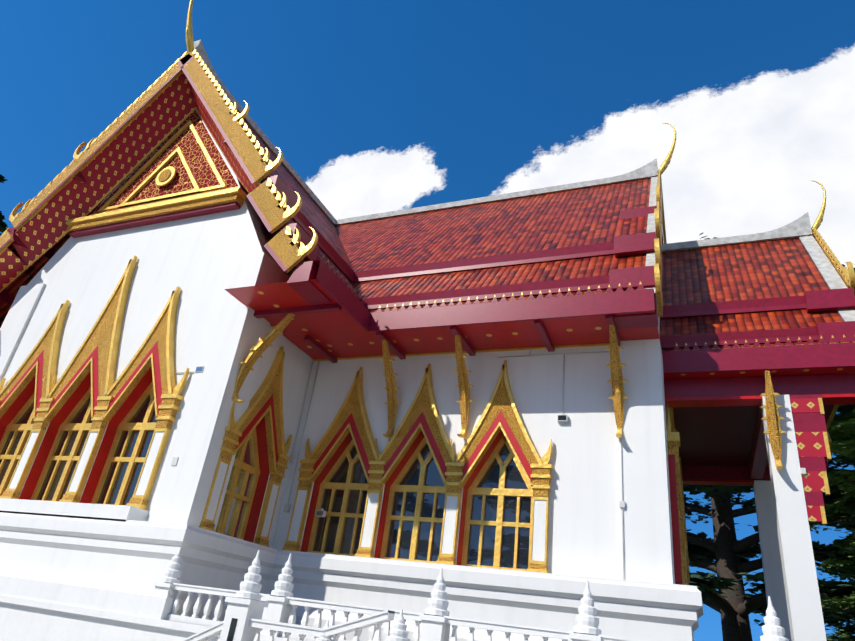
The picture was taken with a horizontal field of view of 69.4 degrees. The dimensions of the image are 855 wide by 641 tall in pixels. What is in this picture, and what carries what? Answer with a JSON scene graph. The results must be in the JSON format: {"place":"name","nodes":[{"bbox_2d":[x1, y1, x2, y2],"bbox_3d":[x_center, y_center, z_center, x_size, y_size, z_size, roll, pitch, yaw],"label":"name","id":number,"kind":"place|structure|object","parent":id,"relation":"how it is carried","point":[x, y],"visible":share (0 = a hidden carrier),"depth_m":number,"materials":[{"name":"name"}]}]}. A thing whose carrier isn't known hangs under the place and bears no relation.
{"place":"outdoors","nodes":[
{"label":"outdoors","id":0,"kind":"place"},
{"bbox_2d":[0,0,854,640],"label":"sky","id":1,"kind":"structure","parent":0,"point":[378,106],"materials":[{"name":"blue"}]},
{"bbox_2d":[664,374,854,640],"bbox_3d":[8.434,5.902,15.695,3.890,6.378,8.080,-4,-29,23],"label":"temple porch","id":2,"kind":"object","parent":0,"point":[789,502],"visible":0.98,"depth_m":13.23,"materials":[{"name":"white paint"}]},
{"bbox_2d":[760,370,785,469],"bbox_3d":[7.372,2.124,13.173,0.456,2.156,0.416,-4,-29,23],"label":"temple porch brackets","id":3,"kind":"object","parent":2,"relation":"attached to","point":[774,431],"visible":1,"depth_m":13.14,"materials":[{"name":"gold metal"}]},
{"label":"ground","id":4,"kind":"structure","parent":0,"visible":0},
{"bbox_2d":[0,174,7,234],"bbox_3d":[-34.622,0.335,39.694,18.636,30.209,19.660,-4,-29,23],"label":"cedar tree","id":5,"kind":"object","parent":4,"relation":"on","point":[3,226],"visible":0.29,"depth_m":47.25,"materials":[{"name":"green plant"}]},
{"bbox_2d":[0,595,298,640],"bbox_3d":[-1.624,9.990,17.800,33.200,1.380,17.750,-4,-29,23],"label":"terrace platform","id":6,"kind":"structure","parent":4,"relation":"on","point":[22,619],"depth_m":11.62,"materials":[{"name":"white concrete"}]},
{"bbox_2d":[0,110,703,640],"bbox_3d":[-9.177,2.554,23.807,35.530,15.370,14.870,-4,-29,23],"label":"temple walls","id":7,"kind":"structure","parent":6,"relation":"on","point":[106,558],"depth_m":13.34,"materials":[{"name":"white paint"}]},
{"bbox_2d":[0,255,689,584],"bbox_3d":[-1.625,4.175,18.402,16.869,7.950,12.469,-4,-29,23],"label":"windows","id":8,"kind":"structure","parent":7,"relation":"in","point":[504,520],"depth_m":14.66,"materials":[{"name":"gold metal"}]},
{"bbox_2d":[0,40,854,469],"bbox_3d":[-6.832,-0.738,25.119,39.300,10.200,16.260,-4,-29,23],"label":"temple roof","id":9,"kind":"structure","parent":7,"relation":"on","point":[516,270],"depth_m":16.42,"materials":[{"name":"red tile"}]},
{"bbox_2d":[0,0,854,468],"bbox_3d":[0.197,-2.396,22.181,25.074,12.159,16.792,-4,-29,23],"label":"temple gable ornaments","id":10,"kind":"object","parent":9,"relation":"attached to","point":[182,172],"visible":0.77,"depth_m":18.38},
{"bbox_2d":[232,313,686,584],"bbox_3d":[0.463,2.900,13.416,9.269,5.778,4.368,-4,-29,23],"label":"roof brackets","id":11,"kind":"object","parent":7,"relation":"attached to","point":[615,365],"visible":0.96,"depth_m":13.56,"materials":[{"name":"gold metal"}]},
{"bbox_2d":[171,348,805,579],"bbox_3d":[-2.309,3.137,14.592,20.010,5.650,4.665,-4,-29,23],"label":"temple wall fittings","id":12,"kind":"object","parent":7,"relation":"attached to","point":[322,512],"visible":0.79,"depth_m":14.33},
{"bbox_2d":[152,550,788,640],"bbox_3d":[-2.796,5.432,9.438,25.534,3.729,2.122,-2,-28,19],"label":"terrace balustrade","id":13,"kind":"object","parent":6,"relation":"on","point":[250,615],"visible":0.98,"depth_m":9.19,"materials":[{"name":"white stone"}]},
{"bbox_2d":[684,494,711,567],"bbox_3d":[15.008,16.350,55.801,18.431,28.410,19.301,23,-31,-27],"label":"cedar tree","id":14,"kind":"object","parent":4,"relation":"on","point":[690,514],"depth_m":54.09,"materials":[{"name":"green plant"}]},
{"bbox_2d":[683,232,854,640],"bbox_3d":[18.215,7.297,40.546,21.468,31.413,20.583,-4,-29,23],"label":"cedar tree","id":15,"kind":"object","parent":4,"relation":"on","point":[732,603],"visible":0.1,"depth_m":35.57,"materials":[{"name":"green plant"}]},
{"bbox_2d":[810,264,854,640],"bbox_3d":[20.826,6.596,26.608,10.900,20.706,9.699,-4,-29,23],"label":"conifer tree","id":16,"kind":"object","parent":4,"relation":"on","point":[839,435],"visible":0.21,"depth_m":26.42,"materials":[{"name":"green plant"}]},
{"bbox_2d":[820,404,854,630],"bbox_3d":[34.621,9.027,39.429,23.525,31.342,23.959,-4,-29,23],"label":"cedar tree","id":17,"kind":"object","parent":4,"relation":"on","point":[846,409],"visible":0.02,"depth_m":43.52,"materials":[{"name":"green plant"}]}
]}

